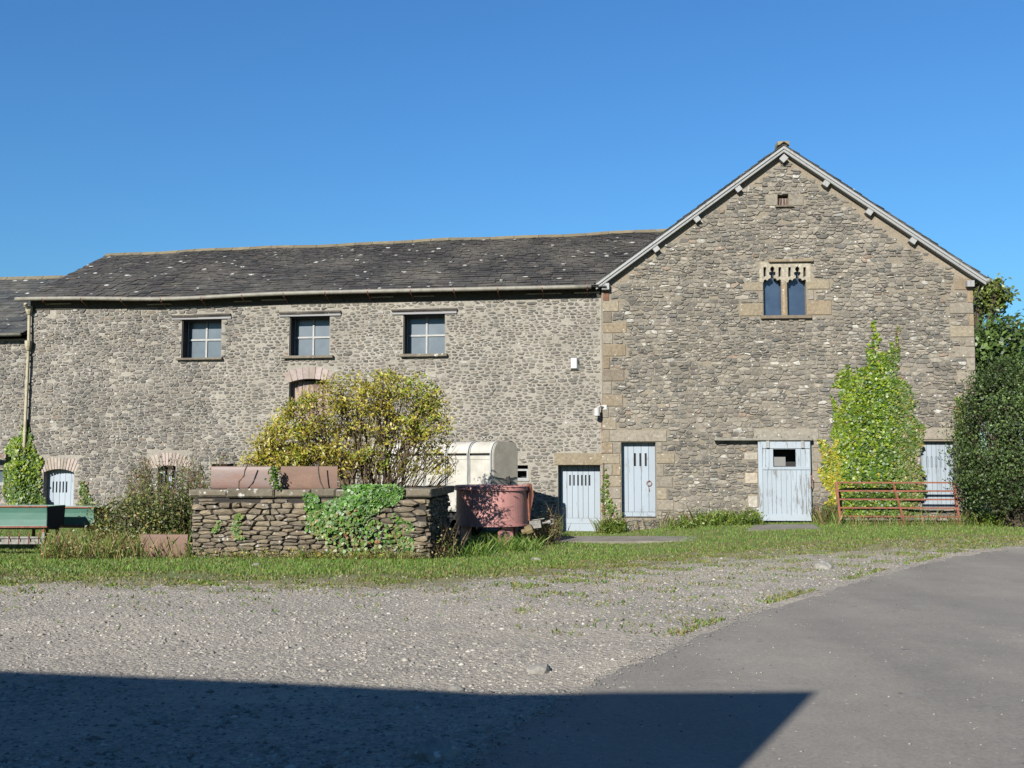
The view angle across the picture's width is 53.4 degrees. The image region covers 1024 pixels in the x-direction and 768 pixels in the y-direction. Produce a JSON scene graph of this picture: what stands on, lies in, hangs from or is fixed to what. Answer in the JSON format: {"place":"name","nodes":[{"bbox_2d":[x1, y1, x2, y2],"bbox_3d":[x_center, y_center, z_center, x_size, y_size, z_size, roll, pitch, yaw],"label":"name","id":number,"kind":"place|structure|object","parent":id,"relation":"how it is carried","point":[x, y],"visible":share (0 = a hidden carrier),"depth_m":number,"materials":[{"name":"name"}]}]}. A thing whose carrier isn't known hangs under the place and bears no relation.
{"place":"outdoors","nodes":[
{"label":"outdoors","id":0,"kind":"place"},
{"bbox_2d":[35,526,193,559],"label":"tall grass","id":1,"kind":"structure","parent":0,"point":[88,547],"depth_m":18.44,"materials":[{"name":"green plant"}]},
{"bbox_2d":[210,453,238,474],"bbox_3d":[-6.349,2.535,22.418,0.630,2.053,1.072,2,-5,-24],"label":"willowherb","id":2,"kind":"object","parent":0,"point":[222,456],"visible":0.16,"depth_m":22.48,"materials":[{"name":"green plant"}]},
{"bbox_2d":[185,545,429,559],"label":"grass","id":3,"kind":"structure","parent":0,"point":[335,557],"depth_m":18.37,"materials":[{"name":"green plant"}]},
{"bbox_2d":[0,536,1023,767],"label":"gravel yard","id":4,"kind":"structure","parent":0,"point":[602,631],"depth_m":8.64,"materials":[{"name":"grey gravel"}]},
{"bbox_2d":[405,738,462,762],"bbox_3d":[-0.423,1.998,5.543,0.323,0.136,0.268,0,-4,0],"label":"loose stone","id":5,"kind":"object","parent":4,"relation":"on","point":[432,750],"visible":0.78,"depth_m":5.49,"materials":[{"name":"grey stone"}]},
{"bbox_2d":[446,685,464,690],"bbox_3d":[-0.394,2.143,7.160,0.146,0.053,0.119,-1,-4,8],"label":"loose stone","id":6,"kind":"object","parent":4,"relation":"on","point":[454,687],"visible":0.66,"depth_m":7.13,"materials":[{"name":"white stone"}]},
{"bbox_2d":[0,534,1023,636],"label":"gravel tufts","id":7,"kind":"object","parent":4,"relation":"on","point":[515,583],"visible":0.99,"depth_m":14.04,"materials":[{"name":"green plant"}]},
{"bbox_2d":[527,663,550,673],"bbox_3d":[0.207,2.194,7.822,0.184,0.092,0.217,-1,-5,13],"label":"loose stone","id":8,"kind":"object","parent":4,"relation":"on","point":[542,668],"visible":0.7,"depth_m":7.75,"materials":[{"name":"grey stone"}]},
{"bbox_2d":[813,561,835,568],"bbox_3d":[4.718,2.748,15.383,0.303,0.164,0.404,-4,-6,41],"label":"loose stone","id":9,"kind":"object","parent":4,"relation":"on","point":[823,565],"visible":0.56,"depth_m":15.29,"materials":[{"name":"grey stone"}]},
{"bbox_2d":[0,467,1023,594],"bbox_3d":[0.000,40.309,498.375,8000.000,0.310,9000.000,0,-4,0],"label":"ground","id":10,"kind":"structure","parent":0,"point":[199,575],"depth_m":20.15,"materials":[{"name":"green plant"}]},
{"bbox_2d":[0,454,7,457],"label":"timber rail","id":11,"kind":"object","parent":10,"relation":"on","point":[3,455],"visible":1,"depth_m":29.00,"materials":[{"name":"brown wood"}]},
{"bbox_2d":[0,532,45,551],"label":"tine bar","id":12,"kind":"object","parent":10,"relation":"on","point":[18,540],"visible":0.8,"depth_m":20.01,"materials":[{"name":"metal"}]},
{"bbox_2d":[0,505,64,544],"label":"feed trough","id":13,"kind":"object","parent":10,"relation":"on","point":[46,517],"visible":0.82,"depth_m":20.60,"materials":[{"name":"green paint"}]},
{"bbox_2d":[0,275,65,504],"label":"barn","id":14,"kind":"structure","parent":10,"relation":"on","point":[13,328],"depth_m":29.65,"materials":[{"name":"grey stone"}]},
{"bbox_2d":[0,470,3,484],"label":"window","id":15,"kind":"structure","parent":14,"relation":"in","point":[1,471],"depth_m":29.52,"materials":[{"name":"white paint"}]},
{"bbox_2d":[31,506,109,547],"bbox_3d":[-9.630,3.147,22.126,1.483,0.993,0.792,0,-4,3],"label":"feed trough","id":16,"kind":"object","parent":10,"relation":"on","point":[72,519],"visible":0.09,"depth_m":21.78,"materials":[{"name":"green paint"}]},
{"bbox_2d":[71,490,193,546],"bbox_3d":[-7.739,2.854,21.000,2.726,1.498,2.714,-3,-5,33],"label":"bramble bush","id":17,"kind":"object","parent":10,"relation":"on","point":[111,523],"visible":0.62,"depth_m":20.70,"materials":[{"name":"green plant"}]},
{"bbox_2d":[123,452,199,536],"bbox_3d":[-7.370,2.458,21.438,1.523,2.064,2.478,2,-5,-22],"label":"willowherb","id":18,"kind":"object","parent":10,"relation":"on","point":[149,487],"visible":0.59,"depth_m":21.08,"materials":[{"name":"green plant"}]},
{"bbox_2d":[140,534,188,557],"bbox_3d":[-6.402,2.989,18.755,0.876,0.437,0.057,0,-4,2],"label":"clay trough","id":19,"kind":"object","parent":10,"relation":"on","point":[179,539],"visible":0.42,"depth_m":18.73,"materials":[{"name":"ceramic"}]},
{"bbox_2d":[173,457,214,549],"bbox_3d":[-6.698,2.507,21.364,0.898,1.945,2.191,1,-5,-11],"label":"willowherb","id":20,"kind":"object","parent":10,"relation":"on","point":[198,485],"visible":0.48,"depth_m":20.81,"materials":[{"name":"green plant"}]},
{"bbox_2d":[189,485,453,558],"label":"dry stone wall","id":21,"kind":"structure","parent":10,"relation":"on","point":[272,518],"depth_m":18.75,"materials":[{"name":"grey stone"}]},
{"bbox_2d":[211,512,244,540],"bbox_3d":[-5.218,2.622,18.744,0.639,0.522,0.089,0,-4,3],"label":"wall ivy","id":22,"kind":"object","parent":21,"relation":"attached to","point":[236,535],"depth_m":18.73,"materials":[{"name":"green plant"}]},
{"bbox_2d":[211,466,271,488],"bbox_3d":[-5.070,1.754,19.077,1.139,0.429,0.056,0,-4,3],"label":"clay trough","id":23,"kind":"object","parent":21,"relation":"on","point":[225,477],"visible":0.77,"depth_m":19.05,"materials":[{"name":"ceramic"}]},
{"bbox_2d":[238,463,248,488],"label":"vine stem","id":24,"kind":"object","parent":21,"relation":"on","point":[243,475],"visible":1,"depth_m":18.81,"materials":[{"name":"brown plant"}]},
{"bbox_2d":[264,466,283,489],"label":"trough creeper","id":25,"kind":"object","parent":21,"relation":"on","point":[273,473],"visible":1,"depth_m":18.75,"materials":[{"name":"green plant"}]},
{"bbox_2d":[280,466,337,488],"bbox_3d":[-3.790,1.755,19.039,1.072,0.437,0.057,0,-4,3],"label":"clay trough","id":26,"kind":"object","parent":21,"relation":"on","point":[299,477],"visible":0.86,"depth_m":19.02,"materials":[{"name":"ceramic"}]},
{"bbox_2d":[318,463,323,488],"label":"vine stem","id":27,"kind":"object","parent":21,"relation":"on","point":[319,477],"visible":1,"depth_m":18.74,"materials":[{"name":"brown plant"}]},
{"bbox_2d":[301,483,414,555],"bbox_3d":[-2.819,2.487,18.568,2.106,1.355,0.201,0,-4,3],"label":"wall ivy","id":28,"kind":"object","parent":21,"relation":"attached to","point":[372,500],"depth_m":18.58,"materials":[{"name":"green plant"}]},
{"bbox_2d":[388,513,414,556],"bbox_3d":[-2.011,2.750,18.567,0.502,0.797,0.076,0,-4,4],"label":"wall ivy","id":29,"kind":"object","parent":21,"relation":"attached to","point":[409,541],"depth_m":18.56,"materials":[{"name":"green plant"}]},
{"bbox_2d":[14,229,665,530],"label":"long barn","id":30,"kind":"structure","parent":10,"relation":"on","point":[202,356],"depth_m":28.64,"materials":[{"name":"grey stone"}]},
{"bbox_2d":[2,419,45,504],"bbox_3d":[-13.993,2.262,29.119,1.411,2.618,0.344,-1,-4,8],"label":"climbing ivy","id":31,"kind":"object","parent":30,"relation":"attached to","point":[15,473],"visible":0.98,"depth_m":29.10,"materials":[{"name":"green plant"}]},
{"bbox_2d":[41,457,79,505],"bbox_3d":[-12.940,2.885,29.226,1.358,1.594,0.320,-1,-4,8],"label":"door","id":32,"kind":"structure","parent":30,"relation":"in","point":[60,480],"depth_m":29.28,"materials":[{"name":"blue paint"}]},
{"bbox_2d":[77,480,168,505],"bbox_3d":[-10.980,3.107,28.734,2.778,0.776,0.120,-1,-4,8],"label":"climbing ivy","id":33,"kind":"object","parent":30,"relation":"attached to","point":[83,501],"visible":0.63,"depth_m":28.89,"materials":[{"name":"green plant"}]},
{"bbox_2d":[146,452,190,488],"bbox_3d":[-9.638,2.546,28.795,1.429,1.233,0.343,-1,-4,8],"label":"window","id":34,"kind":"structure","parent":30,"relation":"in","point":[168,455],"depth_m":28.69,"materials":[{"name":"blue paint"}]},
{"bbox_2d":[171,313,230,359],"bbox_3d":[-8.772,-1.312,28.979,1.775,1.305,0.560,-1,-4,8],"label":"window","id":35,"kind":"structure","parent":30,"relation":"in","point":[201,333],"depth_m":29.15,"materials":[{"name":"grey glass"}]},
{"bbox_2d":[278,310,340,358],"bbox_3d":[-5.607,-1.355,28.537,1.787,1.322,0.560,-1,-4,8],"label":"window","id":36,"kind":"structure","parent":30,"relation":"in","point":[309,330],"depth_m":28.71,"materials":[{"name":"grey glass"}]},
{"bbox_2d":[284,367,334,418],"bbox_3d":[-5.614,0.304,28.406,1.487,1.556,0.350,-1,-4,8],"label":"loading door","id":37,"kind":"structure","parent":30,"relation":"in","point":[299,384],"depth_m":28.43,"materials":[{"name":"beige stone"}]},
{"bbox_2d":[391,308,456,356],"bbox_3d":[-2.378,-1.389,28.084,1.833,1.324,0.560,-1,-4,8],"label":"window","id":38,"kind":"structure","parent":30,"relation":"in","point":[424,329],"depth_m":28.25,"materials":[{"name":"grey glass"}]},
{"bbox_2d":[518,465,528,480],"bbox_3d":[0.269,2.386,27.464,0.575,0.589,0.470,-1,-4,8],"label":"window","id":39,"kind":"structure","parent":30,"relation":"in","point":[522,469],"depth_m":27.65,"materials":[{"name":"white paint"}]},
{"bbox_2d":[570,358,579,370],"bbox_3d":[1.677,-0.528,27.218,0.248,0.366,0.130,-1,-4,8],"label":"alarm box","id":40,"kind":"object","parent":30,"relation":"attached to","point":[574,364],"visible":1,"depth_m":27.17,"materials":[{"name":"white plastic"}]},
{"bbox_2d":[554,453,601,530],"bbox_3d":[1.810,2.967,27.205,1.322,2.245,0.463,-1,-4,8],"label":"door","id":41,"kind":"structure","parent":30,"relation":"in","point":[579,473],"depth_m":27.28,"materials":[{"name":"blue paint"}]},
{"bbox_2d":[236,365,463,490],"bbox_3d":[-3.236,1.457,20.172,4.523,3.661,2.050,0,-4,0],"label":"elder shrub","id":42,"kind":"object","parent":10,"relation":"on","point":[418,415],"visible":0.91,"depth_m":19.99,"materials":[{"name":"yellow plant"}]},
{"bbox_2d":[366,441,517,536],"bbox_3d":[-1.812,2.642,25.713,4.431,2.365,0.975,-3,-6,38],"label":"livestock trailer","id":43,"kind":"object","parent":10,"relation":"on","point":[491,462],"visible":0.43,"depth_m":24.66,"materials":[{"name":"metal"}]},
{"bbox_2d":[433,532,551,556],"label":"hopper grass","id":44,"kind":"structure","parent":10,"relation":"on","point":[479,547],"depth_m":20.76,"materials":[{"name":"green plant"}]},
{"bbox_2d":[426,503,565,558],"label":"dead stalks","id":45,"kind":"object","parent":10,"relation":"on","point":[463,543],"depth_m":19.88,"materials":[{"name":"brown plant"}]},
{"bbox_2d":[455,483,553,545],"bbox_3d":[-0.193,2.949,22.730,2.203,1.472,1.720,0,-4,0],"label":"mixer hopper","id":46,"kind":"object","parent":10,"relation":"on","point":[506,508],"visible":1,"depth_m":22.08,"materials":[{"name":"red paint"}]},
{"bbox_2d":[531,504,980,533],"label":"tall grass","id":47,"kind":"structure","parent":10,"relation":"on","point":[898,522],"depth_m":25.47,"materials":[{"name":"green plant"}]},
{"bbox_2d":[747,524,820,530],"bbox_3d":[6.500,3.613,24.625,2.152,0.324,2.111,0,-4,0],"label":"doorstep","id":48,"kind":"object","parent":10,"relation":"on","point":[763,527],"visible":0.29,"depth_m":24.61,"materials":[{"name":"stone"}]},
{"bbox_2d":[593,141,990,530],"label":"gabled barn","id":49,"kind":"structure","parent":10,"relation":"on","point":[742,311],"depth_m":26.84,"materials":[{"name":"stone"}]},
{"bbox_2d":[594,405,606,415],"bbox_3d":[2.331,0.698,26.937,0.413,0.289,0.167,4,-6,-41],"label":"security lamp","id":50,"kind":"object","parent":49,"relation":"attached to","point":[597,410],"visible":1,"depth_m":26.82,"materials":[{"name":"white plastic"}]},
{"bbox_2d":[599,402,602,475],"bbox_3d":[2.361,1.735,26.981,0.091,2.537,0.022,-1,-4,8],"label":"cable","id":51,"kind":"object","parent":49,"relation":"attached to","point":[601,427],"visible":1,"depth_m":27.02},
{"bbox_2d":[600,463,617,515],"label":"climbing ivy","id":52,"kind":"object","parent":49,"relation":"attached to","point":[604,507],"visible":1,"depth_m":26.79,"materials":[{"name":"green plant"}]},
{"bbox_2d":[610,431,674,517],"bbox_3d":[3.448,2.441,27.027,1.691,2.394,0.466,0,-4,4],"label":"door","id":53,"kind":"structure","parent":49,"relation":"in","point":[637,447],"depth_m":26.98,"materials":[{"name":"blue paint"}]},
{"bbox_2d":[744,429,826,520],"bbox_3d":[7.141,2.416,26.690,2.094,2.483,0.702,0,-4,4],"label":"door","id":54,"kind":"structure","parent":49,"relation":"in","point":[783,477],"depth_m":26.44,"materials":[{"name":"blue paint"}]},
{"bbox_2d":[739,259,831,318],"bbox_3d":[7.218,-2.503,26.997,2.389,1.585,0.320,0,-4,4],"label":"window","id":55,"kind":"structure","parent":49,"relation":"in","point":[781,281],"depth_m":26.96,"materials":[{"name":"stone"}]},
{"bbox_2d":[817,320,926,515],"bbox_3d":[9.321,0.868,26.431,2.792,5.117,0.226,0,-4,4],"label":"climbing ivy","id":56,"kind":"object","parent":49,"relation":"attached to","point":[858,460],"visible":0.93,"depth_m":26.38,"materials":[{"name":"green plant"}]},
{"bbox_2d":[920,428,956,506],"bbox_3d":[11.041,2.255,26.509,1.096,2.178,0.466,0,-4,4],"label":"door","id":57,"kind":"structure","parent":49,"relation":"in","point":[936,470],"depth_m":26.45,"materials":[{"name":"blue paint"}]},
{"bbox_2d":[954,396,966,466],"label":"climbing ivy","id":58,"kind":"object","parent":49,"relation":"attached to","point":[956,399],"visible":0.2,"depth_m":26.33,"materials":[{"name":"green plant"}]},
{"bbox_2d":[597,507,1021,533],"bbox_3d":[7.793,3.435,25.499,11.408,0.784,2.108,-1,-4,7],"label":"nettle bed","id":59,"kind":"object","parent":10,"relation":"on","point":[730,520],"depth_m":25.80,"materials":[{"name":"green plant"}]},
{"bbox_2d":[835,482,962,524],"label":"field gate","id":60,"kind":"structure","parent":10,"relation":"on","point":[897,499],"depth_m":25.71,"materials":[{"name":"brown metal"}]},
{"bbox_2d":[937,345,1023,527],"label":"holly tree","id":61,"kind":"object","parent":10,"relation":"on","point":[999,489],"visible":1,"depth_m":24.18,"materials":[{"name":"green plant"}]},
{"bbox_2d":[973,273,1020,437],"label":"leafy tree","id":62,"kind":"object","parent":10,"relation":"on","point":[992,296],"visible":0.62,"depth_m":43.65,"materials":[{"name":"green plant"}]},
{"bbox_2d":[974,305,1023,481],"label":"leafy tree","id":63,"kind":"object","parent":10,"relation":"on","point":[995,334],"visible":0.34,"depth_m":35.22,"materials":[{"name":"green plant"}]},
{"bbox_2d":[0,0,1023,462],"label":"sky","id":64,"kind":"structure","parent":0,"point":[126,125],"materials":[{"name":"blue"}]},
{"bbox_2d":[555,536,699,543],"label":"path","id":65,"kind":"structure","parent":0,"point":[623,539],"depth_m":23.40,"materials":[{"name":"concrete"}]},
{"bbox_2d":[601,497,837,530],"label":"weeds","id":66,"kind":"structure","parent":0,"point":[828,511],"depth_m":26.37,"materials":[{"name":"green plant"}]},
{"bbox_2d":[469,548,1023,767],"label":"road","id":67,"kind":"structure","parent":0,"point":[940,606],"depth_m":7.11,"materials":[{"name":"grey asphalt"}]},
{"bbox_2d":[448,544,1023,767],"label":"road grit","id":68,"kind":"object","parent":67,"relation":"on","point":[500,742],"visible":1,"depth_m":7.46,"materials":[{"name":"grey gravel"}]}
]}

